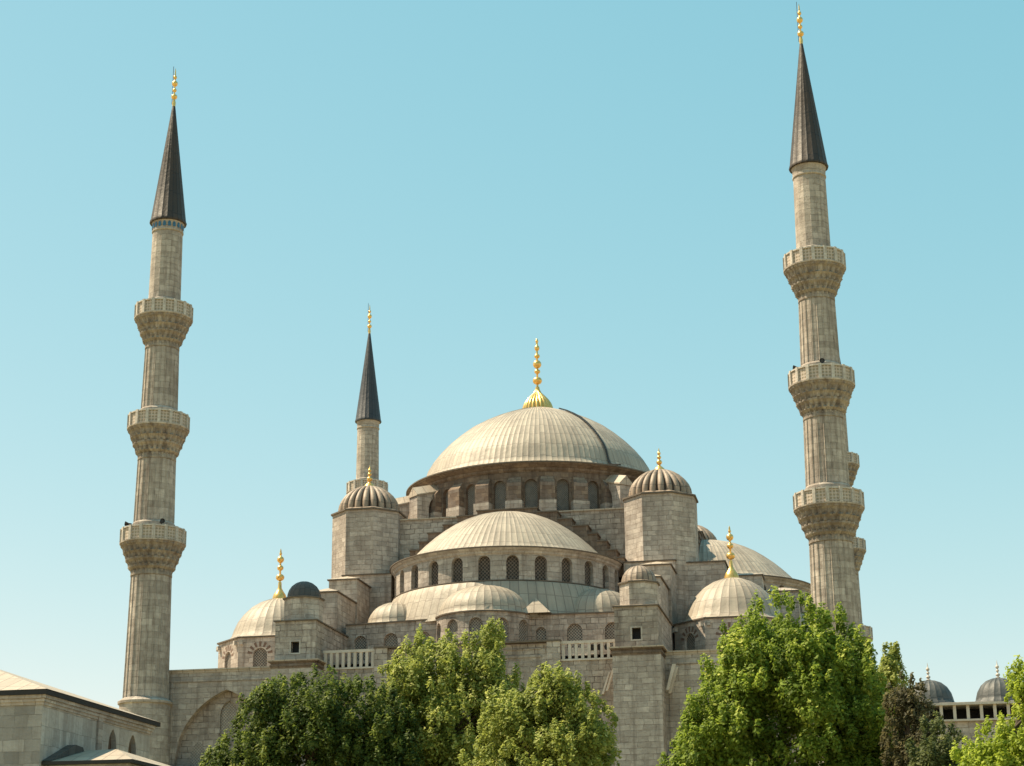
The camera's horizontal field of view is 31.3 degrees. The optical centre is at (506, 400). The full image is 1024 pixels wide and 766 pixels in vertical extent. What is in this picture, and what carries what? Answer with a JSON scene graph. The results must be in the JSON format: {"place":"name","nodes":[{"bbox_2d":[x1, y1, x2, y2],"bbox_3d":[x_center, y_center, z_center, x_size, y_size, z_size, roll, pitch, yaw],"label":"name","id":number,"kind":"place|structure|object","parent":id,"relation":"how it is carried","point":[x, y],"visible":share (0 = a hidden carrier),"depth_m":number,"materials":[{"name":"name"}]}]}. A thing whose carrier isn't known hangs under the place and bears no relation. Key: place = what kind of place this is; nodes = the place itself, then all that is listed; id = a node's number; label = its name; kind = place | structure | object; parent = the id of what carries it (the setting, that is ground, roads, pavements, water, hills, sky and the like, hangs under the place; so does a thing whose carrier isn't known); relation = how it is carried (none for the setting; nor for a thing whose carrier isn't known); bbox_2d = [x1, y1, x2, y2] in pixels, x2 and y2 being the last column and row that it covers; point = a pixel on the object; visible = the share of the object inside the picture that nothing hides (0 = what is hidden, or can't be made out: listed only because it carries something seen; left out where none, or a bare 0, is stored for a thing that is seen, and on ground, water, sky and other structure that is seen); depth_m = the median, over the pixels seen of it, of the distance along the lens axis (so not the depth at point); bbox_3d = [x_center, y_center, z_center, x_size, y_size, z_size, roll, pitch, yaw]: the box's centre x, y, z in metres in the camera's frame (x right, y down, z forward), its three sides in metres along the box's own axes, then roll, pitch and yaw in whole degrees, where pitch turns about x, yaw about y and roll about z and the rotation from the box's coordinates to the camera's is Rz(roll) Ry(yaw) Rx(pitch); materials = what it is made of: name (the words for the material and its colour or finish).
{"place":"outdoors","nodes":[
{"label":"outdoors","id":0,"kind":"place"},
{"bbox_2d":[0,670,160,765],"bbox_3d":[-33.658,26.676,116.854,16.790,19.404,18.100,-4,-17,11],"label":"stone pavilion","id":1,"kind":"structure","parent":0,"point":[39,722],"depth_m":110.91,"materials":[{"name":"stone"}]},
{"bbox_2d":[0,0,1023,708],"label":"sky","id":2,"kind":"structure","parent":0,"point":[607,184],"materials":[{"name":"blue"}]},
{"label":"ground","id":3,"kind":"structure","parent":0,"visible":0},
{"bbox_2d":[41,745,169,765],"bbox_3d":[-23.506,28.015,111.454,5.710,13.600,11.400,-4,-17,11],"label":"porch","id":4,"kind":"object","parent":3,"relation":"on","point":[72,755],"visible":1,"depth_m":108.92,"materials":[{"name":"stone"}]},
{"bbox_2d":[117,67,193,764],"bbox_3d":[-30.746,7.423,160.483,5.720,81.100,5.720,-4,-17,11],"label":"minaret","id":5,"kind":"object","parent":3,"relation":"on","point":[152,542],"visible":1,"depth_m":159.52,"materials":[{"name":"stone"}]},
{"bbox_2d":[198,663,427,765],"bbox_3d":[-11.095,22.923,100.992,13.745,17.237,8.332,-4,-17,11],"label":"shade tree","id":6,"kind":"object","parent":3,"relation":"on","point":[328,728],"visible":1,"depth_m":101.26,"materials":[{"name":"green plant"}]},
{"bbox_2d":[346,303,387,493],"bbox_3d":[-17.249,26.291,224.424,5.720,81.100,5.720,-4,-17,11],"label":"minaret","id":7,"kind":"object","parent":3,"relation":"on","point":[368,421],"visible":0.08,"depth_m":230.05,"materials":[{"name":"stone"}]},
{"bbox_2d":[375,618,540,765],"bbox_3d":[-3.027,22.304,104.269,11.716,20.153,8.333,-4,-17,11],"label":"shade tree","id":8,"kind":"object","parent":3,"relation":"on","point":[446,695],"visible":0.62,"depth_m":104.32,"materials":[{"name":"green plant"}]},
{"bbox_2d":[168,339,810,765],"bbox_3d":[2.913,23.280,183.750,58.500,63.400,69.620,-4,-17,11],"label":"mosque","id":9,"kind":"structure","parent":3,"relation":"on","point":[540,527],"depth_m":162.41,"materials":[{"name":"brown stone"}]},
{"bbox_2d":[584,647,587,655],"bbox_3d":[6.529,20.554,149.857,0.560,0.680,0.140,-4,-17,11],"label":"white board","id":10,"kind":"object","parent":9,"relation":"on","point":[586,651],"visible":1,"depth_m":149.82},
{"bbox_2d":[457,660,621,765],"bbox_3d":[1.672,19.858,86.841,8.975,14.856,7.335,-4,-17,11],"label":"shade tree","id":11,"kind":"object","parent":3,"relation":"on","point":[565,723],"visible":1,"depth_m":86.92,"materials":[{"name":"green plant"}]},
{"bbox_2d":[656,585,903,765],"bbox_3d":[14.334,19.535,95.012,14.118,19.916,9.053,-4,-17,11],"label":"shade tree","id":12,"kind":"object","parent":3,"relation":"on","point":[822,677],"visible":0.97,"depth_m":94.19,"materials":[{"name":"green plant"}]},
{"bbox_2d":[783,2,864,765],"bbox_3d":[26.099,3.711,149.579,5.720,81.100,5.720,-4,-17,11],"label":"minaret","id":13,"kind":"object","parent":3,"relation":"on","point":[828,506],"visible":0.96,"depth_m":149.37,"materials":[{"name":"stone"}]},
{"bbox_2d":[840,361,872,648],"bbox_3d":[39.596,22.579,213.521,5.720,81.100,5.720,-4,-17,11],"label":"minaret","id":14,"kind":"object","parent":3,"relation":"on","point":[859,545],"visible":0.11,"depth_m":213.42,"materials":[{"name":"stone"}]},
{"bbox_2d":[876,641,919,727],"bbox_3d":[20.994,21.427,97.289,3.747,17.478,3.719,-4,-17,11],"label":"slim tree","id":15,"kind":"object","parent":3,"relation":"on","point":[890,667],"visible":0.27,"depth_m":98.95,"materials":[{"name":"green plant"}]},
{"bbox_2d":[879,669,957,765],"bbox_3d":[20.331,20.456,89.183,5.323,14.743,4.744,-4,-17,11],"label":"brown tree","id":16,"kind":"object","parent":3,"relation":"on","point":[909,709],"visible":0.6,"depth_m":90.19,"materials":[{"name":"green plant"}]},
{"bbox_2d":[905,710,967,765],"bbox_3d":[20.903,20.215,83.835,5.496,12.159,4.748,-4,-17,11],"label":"grey green tree","id":17,"kind":"object","parent":3,"relation":"on","point":[929,753],"visible":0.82,"depth_m":84.54,"materials":[{"name":"green plant"}]},
{"bbox_2d":[910,660,1021,756],"bbox_3d":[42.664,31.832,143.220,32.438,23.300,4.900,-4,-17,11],"label":"courtyard arcade","id":18,"kind":"object","parent":3,"relation":"on","point":[989,701],"visible":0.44,"depth_m":145.09,"materials":[{"name":"stone"}]},
{"bbox_2d":[949,654,1023,765],"bbox_3d":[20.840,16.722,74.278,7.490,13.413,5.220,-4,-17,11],"label":"lime tree","id":19,"kind":"object","parent":3,"relation":"on","point":[1004,750],"visible":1,"depth_m":74.47,"materials":[{"name":"green plant"}]}
]}

